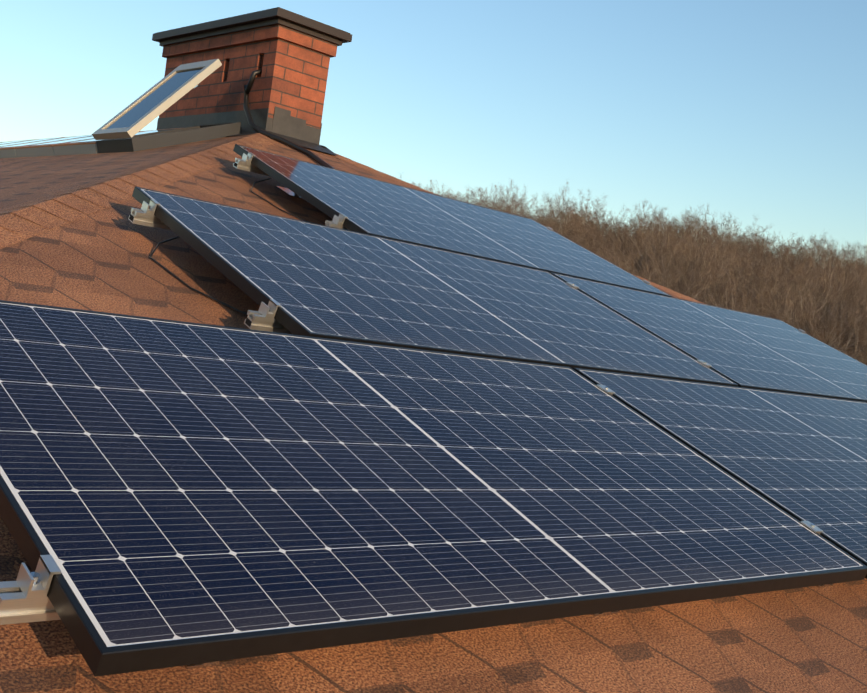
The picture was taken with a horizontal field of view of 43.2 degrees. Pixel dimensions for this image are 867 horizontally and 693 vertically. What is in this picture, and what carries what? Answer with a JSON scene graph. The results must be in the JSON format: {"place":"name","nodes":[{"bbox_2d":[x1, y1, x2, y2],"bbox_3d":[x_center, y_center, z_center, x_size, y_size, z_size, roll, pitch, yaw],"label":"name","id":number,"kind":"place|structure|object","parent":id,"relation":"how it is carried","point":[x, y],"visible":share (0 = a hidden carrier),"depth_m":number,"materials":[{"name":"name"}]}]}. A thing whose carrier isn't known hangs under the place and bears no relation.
{"place":"outdoors","nodes":[
{"label":"outdoors","id":0,"kind":"place"},
{"bbox_2d":[0,128,179,157],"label":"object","id":1,"kind":"structure","parent":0,"point":[76,145],"depth_m":7.26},
{"bbox_2d":[92,59,241,152],"bbox_3d":[-1.587,-1.426,6.637,0.760,0.678,0.450,7,1,-43],"label":"skylight","id":2,"kind":"object","parent":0,"point":[118,131],"visible":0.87,"depth_m":6.50},
{"bbox_2d":[0,0,866,269],"label":"sky","id":3,"kind":"structure","parent":0,"point":[748,109],"materials":[{"name":"blue"}]},
{"bbox_3d":[-4.310,3.766,9.755,13.520,5.535,21.020,7,1,-43],"label":"house","id":4,"kind":"object","parent":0,"visible":0},
{"bbox_2d":[0,135,240,209],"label":"roof","id":5,"kind":"structure","parent":4,"relation":"on","point":[24,179],"depth_m":5.29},
{"bbox_2d":[0,133,707,304],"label":"hip ridge caps","id":6,"kind":"object","parent":4,"relation":"on","point":[26,220],"visible":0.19,"depth_m":4.04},
{"bbox_2d":[152,7,351,128],"bbox_3d":[-1.315,-1.451,7.255,0.570,1.258,1.520,7,1,-43],"label":"chimney","id":7,"kind":"object","parent":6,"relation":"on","point":[290,53],"visible":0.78,"depth_m":6.83,"materials":[{"name":"brick"}]},
{"bbox_2d":[156,106,337,155],"bbox_3d":[-1.327,-1.340,7.254,0.720,0.355,1.660,7,1,-43],"label":"chimney flashing","id":8,"kind":"object","parent":7,"relation":"attached to","point":[283,123],"visible":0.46,"depth_m":6.80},
{"bbox_2d":[243,68,333,168],"bbox_3d":[-0.842,-1.324,6.384,0.275,0.712,1.079,7,1,-43],"label":"cable","id":9,"kind":"object","parent":7,"relation":"attached to","point":[257,129],"visible":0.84,"depth_m":6.52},
{"bbox_2d":[0,142,866,692],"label":"roof","id":10,"kind":"structure","parent":4,"relation":"on","point":[806,640],"depth_m":2.31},
{"bbox_2d":[149,178,310,314],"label":"mount string cables","id":11,"kind":"object","parent":10,"relation":"on","point":[186,284],"visible":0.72,"depth_m":3.36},
{"bbox_2d":[0,152,822,624],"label":"mount rails and clamps","id":12,"kind":"object","parent":10,"relation":"on","point":[24,598],"visible":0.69,"depth_m":1.48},
{"bbox_2d":[31,156,833,668],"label":"mount bolts and hooks","id":13,"kind":"object","parent":10,"relation":"on","point":[287,192],"visible":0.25,"depth_m":1.65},
{"bbox_2d":[0,300,866,676],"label":"solar panel","id":14,"kind":"object","parent":13,"relation":"attached to","point":[172,494],"visible":1,"depth_m":2.10,"materials":[{"name":"blue"}]},
{"bbox_2d":[132,186,737,386],"bbox_3d":[0.097,-0.175,3.962,2.094,0.035,1.134,7,21,-43],"label":"solar panel","id":15,"kind":"object","parent":13,"relation":"attached to","point":[318,280],"visible":0.9,"depth_m":3.71,"materials":[{"name":"blue"}]},
{"bbox_2d":[233,144,671,296],"bbox_3d":[0.161,-0.590,5.447,2.094,0.035,1.134,7,21,-43],"label":"solar panel","id":16,"kind":"object","parent":13,"relation":"attached to","point":[371,206],"visible":0.9,"depth_m":5.24,"materials":[{"name":"blue"}]},
{"bbox_2d":[550,272,866,401],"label":"solar panel","id":17,"kind":"object","parent":13,"relation":"attached to","point":[746,350],"visible":0.88,"depth_m":5.18,"materials":[{"name":"blue"}]},
{"bbox_2d":[573,368,866,578],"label":"solar panel","id":18,"kind":"object","parent":13,"relation":"attached to","point":[800,457],"visible":0.86,"depth_m":3.57,"materials":[{"name":"blue"}]},
{"bbox_3d":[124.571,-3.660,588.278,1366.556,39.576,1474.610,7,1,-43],"label":"hill terrain","id":19,"kind":"structure","parent":0,"visible":0},
{"bbox_2d":[411,179,458,198],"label":"tree","id":20,"kind":"object","parent":19,"relation":"on","point":[438,190],"visible":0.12,"depth_m":458.71,"materials":[{"name":"brown plant"}]},
{"bbox_2d":[466,186,533,218],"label":"tree","id":21,"kind":"object","parent":19,"relation":"on","point":[496,208],"visible":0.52,"depth_m":461.01,"materials":[{"name":"brown plant"}]},
{"bbox_2d":[463,179,544,217],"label":"tree","id":22,"kind":"object","parent":19,"relation":"on","point":[508,199],"visible":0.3,"depth_m":496.93,"materials":[{"name":"brown plant"}]},
{"bbox_2d":[469,181,541,215],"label":"tree","id":23,"kind":"object","parent":19,"relation":"on","point":[525,205],"visible":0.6,"depth_m":471.25,"materials":[{"name":"brown plant"}]},
{"bbox_2d":[498,199,577,230],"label":"tree","id":24,"kind":"object","parent":19,"relation":"on","point":[540,216],"visible":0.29,"depth_m":434.78,"materials":[{"name":"brown plant"}]},
{"bbox_2d":[526,207,590,241],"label":"tree","id":25,"kind":"object","parent":19,"relation":"on","point":[563,226],"visible":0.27,"depth_m":424.19,"materials":[{"name":"brown plant"}]},
{"bbox_2d":[541,201,587,227],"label":"tree","id":26,"kind":"object","parent":19,"relation":"on","point":[574,211],"visible":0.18,"depth_m":463.74,"materials":[{"name":"brown plant"}]},
{"bbox_2d":[537,197,594,228],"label":"tree","id":27,"kind":"object","parent":19,"relation":"on","point":[572,214],"visible":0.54,"depth_m":448.86,"materials":[{"name":"brown plant"}]},
{"bbox_2d":[537,179,603,235],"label":"tree","id":28,"kind":"object","parent":19,"relation":"on","point":[574,207],"visible":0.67,"depth_m":450.72,"materials":[{"name":"brown plant"}]},
{"bbox_2d":[543,218,599,240],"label":"tree","id":29,"kind":"object","parent":19,"relation":"on","point":[573,233],"visible":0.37,"depth_m":407.65,"materials":[{"name":"brown plant"}]},
{"bbox_2d":[549,211,597,247],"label":"tree","id":30,"kind":"object","parent":19,"relation":"on","point":[574,229],"visible":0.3,"depth_m":422.27,"materials":[{"name":"brown plant"}]},
{"bbox_2d":[553,204,597,238],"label":"tree","id":31,"kind":"object","parent":19,"relation":"on","point":[573,217],"visible":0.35,"depth_m":438.15,"materials":[{"name":"brown plant"}]},
{"bbox_2d":[580,230,618,250],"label":"tree","id":32,"kind":"object","parent":19,"relation":"on","point":[592,240],"visible":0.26,"depth_m":412.87,"materials":[{"name":"brown plant"}]},
{"bbox_2d":[581,238,633,271],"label":"tree","id":33,"kind":"object","parent":19,"relation":"on","point":[594,249],"visible":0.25,"depth_m":372.19,"materials":[{"name":"brown plant"}]},
{"bbox_2d":[560,195,655,237],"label":"tree","id":34,"kind":"object","parent":19,"relation":"on","point":[598,217],"visible":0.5,"depth_m":473.41,"materials":[{"name":"brown plant"}]},
{"bbox_2d":[589,228,647,263],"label":"tree","id":35,"kind":"object","parent":19,"relation":"on","point":[619,242],"visible":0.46,"depth_m":421.43,"materials":[{"name":"brown plant"}]},
{"bbox_2d":[602,236,647,275],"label":"tree","id":36,"kind":"object","parent":19,"relation":"on","point":[618,255],"visible":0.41,"depth_m":347.48,"materials":[{"name":"brown plant"}]},
{"bbox_2d":[602,222,650,257],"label":"tree","id":37,"kind":"object","parent":19,"relation":"on","point":[622,236],"visible":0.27,"depth_m":440.29,"materials":[{"name":"brown plant"}]},
{"bbox_2d":[597,215,656,253],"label":"tree","id":38,"kind":"object","parent":19,"relation":"on","point":[626,227],"visible":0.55,"depth_m":450.47,"materials":[{"name":"brown plant"}]},
{"bbox_2d":[621,220,667,260],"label":"tree","id":39,"kind":"object","parent":19,"relation":"on","point":[644,235],"visible":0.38,"depth_m":426.76,"materials":[{"name":"brown plant"}]},
{"bbox_2d":[625,209,665,242],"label":"tree","id":40,"kind":"object","parent":19,"relation":"on","point":[642,221],"visible":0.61,"depth_m":449.26,"materials":[{"name":"brown plant"}]},
{"bbox_2d":[627,201,669,241],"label":"tree","id":41,"kind":"object","parent":19,"relation":"on","point":[655,216],"visible":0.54,"depth_m":472.04,"materials":[{"name":"brown plant"}]},
{"bbox_2d":[603,213,703,279],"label":"tree","id":42,"kind":"object","parent":19,"relation":"on","point":[652,236],"visible":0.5,"depth_m":395.72,"materials":[{"name":"brown plant"}]},
{"bbox_2d":[600,238,724,297],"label":"tree","id":43,"kind":"object","parent":19,"relation":"on","point":[659,277],"visible":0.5,"depth_m":308.53,"materials":[{"name":"brown plant"}]},
{"bbox_2d":[634,217,691,257],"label":"tree","id":44,"kind":"object","parent":19,"relation":"on","point":[660,235],"visible":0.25,"depth_m":418.62,"materials":[{"name":"brown plant"}]},
{"bbox_2d":[608,220,726,282],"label":"tree","id":45,"kind":"object","parent":19,"relation":"on","point":[614,245],"visible":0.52,"depth_m":372.27,"materials":[{"name":"brown plant"}]},
{"bbox_2d":[643,210,693,244],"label":"tree","id":46,"kind":"object","parent":19,"relation":"on","point":[663,226],"visible":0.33,"depth_m":460.52,"materials":[{"name":"brown plant"}]},
{"bbox_2d":[634,223,703,282],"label":"tree","id":47,"kind":"object","parent":19,"relation":"on","point":[676,250],"visible":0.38,"depth_m":384.28,"materials":[{"name":"brown plant"}]},
{"bbox_2d":[614,222,730,285],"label":"tree","id":48,"kind":"object","parent":19,"relation":"on","point":[670,252],"visible":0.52,"depth_m":367.57,"materials":[{"name":"brown plant"}]},
{"bbox_2d":[635,246,714,295],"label":"tree","id":49,"kind":"object","parent":19,"relation":"on","point":[681,265],"visible":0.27,"depth_m":364.49,"materials":[{"name":"brown plant"}]},
{"bbox_2d":[644,262,710,300],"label":"tree","id":50,"kind":"object","parent":19,"relation":"on","point":[677,285],"visible":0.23,"depth_m":321.00,"materials":[{"name":"brown plant"}]},
{"bbox_2d":[655,253,701,289],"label":"tree","id":51,"kind":"object","parent":19,"relation":"on","point":[676,271],"visible":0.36,"depth_m":350.47,"materials":[{"name":"brown plant"}]},
{"bbox_2d":[648,247,711,298],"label":"tree","id":52,"kind":"object","parent":19,"relation":"on","point":[682,260],"visible":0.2,"depth_m":374.87,"materials":[{"name":"brown plant"}]},
{"bbox_2d":[660,212,705,248],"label":"tree","id":53,"kind":"object","parent":19,"relation":"on","point":[689,225],"visible":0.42,"depth_m":443.63,"materials":[{"name":"brown plant"}]},
{"bbox_2d":[653,226,719,270],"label":"tree","id":54,"kind":"object","parent":19,"relation":"on","point":[691,244],"visible":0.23,"depth_m":385.04,"materials":[{"name":"brown plant"}]},
{"bbox_2d":[648,208,725,239],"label":"tree","id":55,"kind":"object","parent":19,"relation":"on","point":[691,227],"visible":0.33,"depth_m":459.10,"materials":[{"name":"brown plant"}]},
{"bbox_2d":[655,270,718,305],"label":"tree","id":56,"kind":"object","parent":19,"relation":"on","point":[683,281],"visible":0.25,"depth_m":338.38,"materials":[{"name":"brown plant"}]},
{"bbox_2d":[631,232,747,291],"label":"tree","id":57,"kind":"object","parent":19,"relation":"on","point":[693,238],"visible":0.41,"depth_m":367.79,"materials":[{"name":"brown plant"}]},
{"bbox_2d":[669,276,721,304],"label":"tree","id":58,"kind":"object","parent":19,"relation":"on","point":[683,286],"visible":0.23,"depth_m":319.37,"materials":[{"name":"brown plant"}]},
{"bbox_2d":[661,212,731,249],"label":"tree","id":59,"kind":"object","parent":19,"relation":"on","point":[702,232],"visible":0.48,"depth_m":439.57,"materials":[{"name":"brown plant"}]},
{"bbox_2d":[662,224,733,281],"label":"tree","id":60,"kind":"object","parent":19,"relation":"on","point":[697,246],"visible":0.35,"depth_m":383.45,"materials":[{"name":"brown plant"}]},
{"bbox_2d":[657,206,749,250],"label":"tree","id":61,"kind":"object","parent":19,"relation":"on","point":[699,221],"visible":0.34,"depth_m":476.10,"materials":[{"name":"brown plant"}]},
{"bbox_2d":[680,240,726,300],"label":"tree","id":62,"kind":"object","parent":19,"relation":"on","point":[711,251],"visible":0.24,"depth_m":378.90,"materials":[{"name":"brown plant"}]},
{"bbox_2d":[673,254,740,306],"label":"tree","id":63,"kind":"object","parent":19,"relation":"on","point":[698,277],"visible":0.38,"depth_m":338.95,"materials":[{"name":"brown plant"}]},
{"bbox_2d":[678,202,741,238],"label":"tree","id":64,"kind":"object","parent":19,"relation":"on","point":[716,221],"visible":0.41,"depth_m":479.73,"materials":[{"name":"brown plant"}]},
{"bbox_2d":[684,245,741,293],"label":"tree","id":65,"kind":"object","parent":19,"relation":"on","point":[715,264],"visible":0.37,"depth_m":362.75,"materials":[{"name":"brown plant"}]},
{"bbox_2d":[688,229,741,251],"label":"tree","id":66,"kind":"object","parent":19,"relation":"on","point":[713,239],"visible":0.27,"depth_m":439.22,"materials":[{"name":"brown plant"}]},
{"bbox_2d":[645,233,792,314],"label":"tree","id":67,"kind":"object","parent":19,"relation":"on","point":[730,268],"visible":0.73,"depth_m":336.22,"materials":[{"name":"brown plant"}]},
{"bbox_2d":[668,264,777,314],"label":"tree","id":68,"kind":"object","parent":19,"relation":"on","point":[715,284],"visible":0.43,"depth_m":325.87,"materials":[{"name":"brown plant"}]},
{"bbox_2d":[707,230,758,271],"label":"tree","id":69,"kind":"object","parent":19,"relation":"on","point":[746,249],"visible":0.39,"depth_m":428.44,"materials":[{"name":"brown plant"}]},
{"bbox_2d":[704,216,767,256],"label":"tree","id":70,"kind":"object","parent":19,"relation":"on","point":[729,235],"visible":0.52,"depth_m":445.71,"materials":[{"name":"brown plant"}]},
{"bbox_2d":[665,241,807,301],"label":"tree","id":71,"kind":"object","parent":19,"relation":"on","point":[750,266],"visible":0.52,"depth_m":357.82,"materials":[{"name":"brown plant"}]},
{"bbox_2d":[696,271,780,310],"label":"tree","id":72,"kind":"object","parent":19,"relation":"on","point":[742,293],"visible":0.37,"depth_m":325.32,"materials":[{"name":"brown plant"}]},
{"bbox_2d":[675,257,806,323],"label":"tree","id":73,"kind":"object","parent":19,"relation":"on","point":[719,285],"visible":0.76,"depth_m":306.96,"materials":[{"name":"brown plant"}]},
{"bbox_2d":[714,286,779,316],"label":"tree","id":74,"kind":"object","parent":19,"relation":"on","point":[748,309],"visible":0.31,"depth_m":295.63,"materials":[{"name":"brown plant"}]},
{"bbox_2d":[701,281,798,323],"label":"tree","id":75,"kind":"object","parent":19,"relation":"on","point":[721,301],"visible":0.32,"depth_m":311.49,"materials":[{"name":"brown plant"}]},
{"bbox_2d":[725,229,782,255],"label":"tree","id":76,"kind":"object","parent":19,"relation":"on","point":[752,241],"visible":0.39,"depth_m":451.56,"materials":[{"name":"brown plant"}]},
{"bbox_2d":[714,215,799,250],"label":"tree","id":77,"kind":"object","parent":19,"relation":"on","point":[763,233],"visible":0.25,"depth_m":480.76,"materials":[{"name":"brown plant"}]},
{"bbox_2d":[733,240,785,265],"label":"tree","id":78,"kind":"object","parent":19,"relation":"on","point":[760,253],"visible":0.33,"depth_m":421.68,"materials":[{"name":"brown plant"}]},
{"bbox_2d":[740,231,783,268],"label":"tree","id":79,"kind":"object","parent":19,"relation":"on","point":[759,245],"visible":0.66,"depth_m":436.69,"materials":[{"name":"brown plant"}]},
{"bbox_2d":[746,244,790,274],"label":"tree","id":80,"kind":"object","parent":19,"relation":"on","point":[769,260],"visible":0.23,"depth_m":402.25,"materials":[{"name":"brown plant"}]},
{"bbox_2d":[733,253,809,300],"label":"tree","id":81,"kind":"object","parent":19,"relation":"on","point":[770,275],"visible":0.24,"depth_m":363.72,"materials":[{"name":"brown plant"}]},
{"bbox_2d":[744,245,815,278],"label":"tree","id":82,"kind":"object","parent":19,"relation":"on","point":[794,254],"visible":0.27,"depth_m":420.68,"materials":[{"name":"brown plant"}]},
{"bbox_2d":[722,261,842,333],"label":"tree","id":83,"kind":"object","parent":19,"relation":"on","point":[767,298],"visible":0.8,"depth_m":310.96,"materials":[{"name":"brown plant"}]},
{"bbox_2d":[763,238,801,269],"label":"tree","id":84,"kind":"object","parent":19,"relation":"on","point":[779,252],"visible":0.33,"depth_m":438.93,"materials":[{"name":"brown plant"}]},
{"bbox_2d":[750,288,827,338],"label":"tree","id":85,"kind":"object","parent":19,"relation":"on","point":[788,311],"visible":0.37,"depth_m":305.76,"materials":[{"name":"brown plant"}]},
{"bbox_2d":[760,250,825,294],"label":"tree","id":86,"kind":"object","parent":19,"relation":"on","point":[787,255],"visible":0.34,"depth_m":400.04,"materials":[{"name":"brown plant"}]},
{"bbox_2d":[726,252,862,336],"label":"tree","id":87,"kind":"object","parent":19,"relation":"on","point":[814,288],"visible":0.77,"depth_m":311.64,"materials":[{"name":"brown plant"}]},
{"bbox_2d":[765,241,826,272],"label":"tree","id":88,"kind":"object","parent":19,"relation":"on","point":[791,260],"visible":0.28,"depth_m":410.18,"materials":[{"name":"brown plant"}]},
{"bbox_2d":[763,235,837,267],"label":"tree","id":89,"kind":"object","parent":19,"relation":"on","point":[789,249],"visible":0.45,"depth_m":429.48,"materials":[{"name":"brown plant"}]},
{"bbox_2d":[755,279,848,343],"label":"tree","id":90,"kind":"object","parent":19,"relation":"on","point":[794,320],"visible":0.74,"depth_m":295.74,"materials":[{"name":"brown plant"}]},
{"bbox_2d":[746,239,866,311],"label":"tree","id":91,"kind":"object","parent":19,"relation":"on","point":[819,272],"visible":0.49,"depth_m":355.35,"materials":[{"name":"brown plant"}]},
{"bbox_2d":[774,238,838,269],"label":"tree","id":92,"kind":"object","parent":19,"relation":"on","point":[793,243],"visible":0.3,"depth_m":449.64,"materials":[{"name":"brown plant"}]},
{"bbox_2d":[751,238,864,298],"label":"tree","id":93,"kind":"object","parent":19,"relation":"on","point":[819,257],"visible":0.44,"depth_m":409.46,"materials":[{"name":"brown plant"}]},
{"bbox_2d":[783,258,838,307],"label":"tree","id":94,"kind":"object","parent":19,"relation":"on","point":[819,275],"visible":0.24,"depth_m":372.86,"materials":[{"name":"brown plant"}]},
{"bbox_2d":[772,245,861,314],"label":"tree","id":95,"kind":"object","parent":19,"relation":"on","point":[819,280],"visible":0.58,"depth_m":344.98,"materials":[{"name":"brown plant"}]},
{"bbox_2d":[778,306,861,349],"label":"tree","id":96,"kind":"object","parent":19,"relation":"on","point":[821,327],"visible":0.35,"depth_m":291.36,"materials":[{"name":"brown plant"}]},
{"bbox_2d":[788,304,866,356],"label":"tree","id":97,"kind":"object","parent":19,"relation":"on","point":[832,327],"visible":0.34,"depth_m":300.90,"materials":[{"name":"brown plant"}]},
{"bbox_2d":[789,299,866,358],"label":"tree","id":98,"kind":"object","parent":19,"relation":"on","point":[820,338],"visible":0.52,"depth_m":295.38,"materials":[{"name":"brown plant"}]},
{"bbox_2d":[792,235,863,272],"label":"tree","id":99,"kind":"object","parent":19,"relation":"on","point":[827,247],"visible":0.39,"depth_m":455.38,"materials":[{"name":"brown plant"}]},
{"bbox_2d":[794,295,866,355],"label":"tree","id":100,"kind":"object","parent":19,"relation":"on","point":[848,323],"visible":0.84,"depth_m":291.12,"materials":[{"name":"brown plant"}]},
{"bbox_2d":[797,274,866,340],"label":"tree","id":101,"kind":"object","parent":19,"relation":"on","point":[831,292],"visible":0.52,"depth_m":345.03,"materials":[{"name":"brown plant"}]},
{"bbox_2d":[801,316,866,363],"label":"tree","id":102,"kind":"object","parent":19,"relation":"on","point":[832,334],"visible":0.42,"depth_m":291.25,"materials":[{"name":"brown plant"}]},
{"bbox_2d":[803,236,865,283],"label":"tree","id":103,"kind":"object","parent":19,"relation":"on","point":[845,252],"visible":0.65,"depth_m":415.45,"materials":[{"name":"brown plant"}]},
{"bbox_2d":[816,249,856,276],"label":"tree","id":104,"kind":"object","parent":19,"relation":"on","point":[839,262],"visible":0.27,"depth_m":420.85,"materials":[{"name":"brown plant"}]},
{"bbox_2d":[808,288,866,356],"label":"tree","id":105,"kind":"object","parent":19,"relation":"on","point":[848,319],"visible":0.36,"depth_m":306.01,"materials":[{"name":"brown plant"}]},
{"bbox_2d":[808,292,866,358],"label":"tree","id":106,"kind":"object","parent":19,"relation":"on","point":[841,309],"visible":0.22,"depth_m":320.10,"materials":[{"name":"brown plant"}]},
{"bbox_2d":[812,319,865,362],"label":"tree","id":107,"kind":"object","parent":19,"relation":"on","point":[847,338],"visible":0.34,"depth_m":304.32,"materials":[{"name":"brown plant"}]},
{"bbox_2d":[817,261,865,308],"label":"tree","id":108,"kind":"object","parent":19,"relation":"on","point":[843,283],"visible":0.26,"depth_m":363.55,"materials":[{"name":"brown plant"}]},
{"bbox_2d":[824,269,866,345],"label":"tree","id":109,"kind":"object","parent":19,"relation":"on","point":[855,298],"visible":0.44,"depth_m":327.80,"materials":[{"name":"brown plant"}]},
{"bbox_2d":[834,341,866,364],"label":"tree","id":110,"kind":"object","parent":19,"relation":"on","point":[861,355],"visible":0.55,"depth_m":286.59,"materials":[{"name":"brown plant"}]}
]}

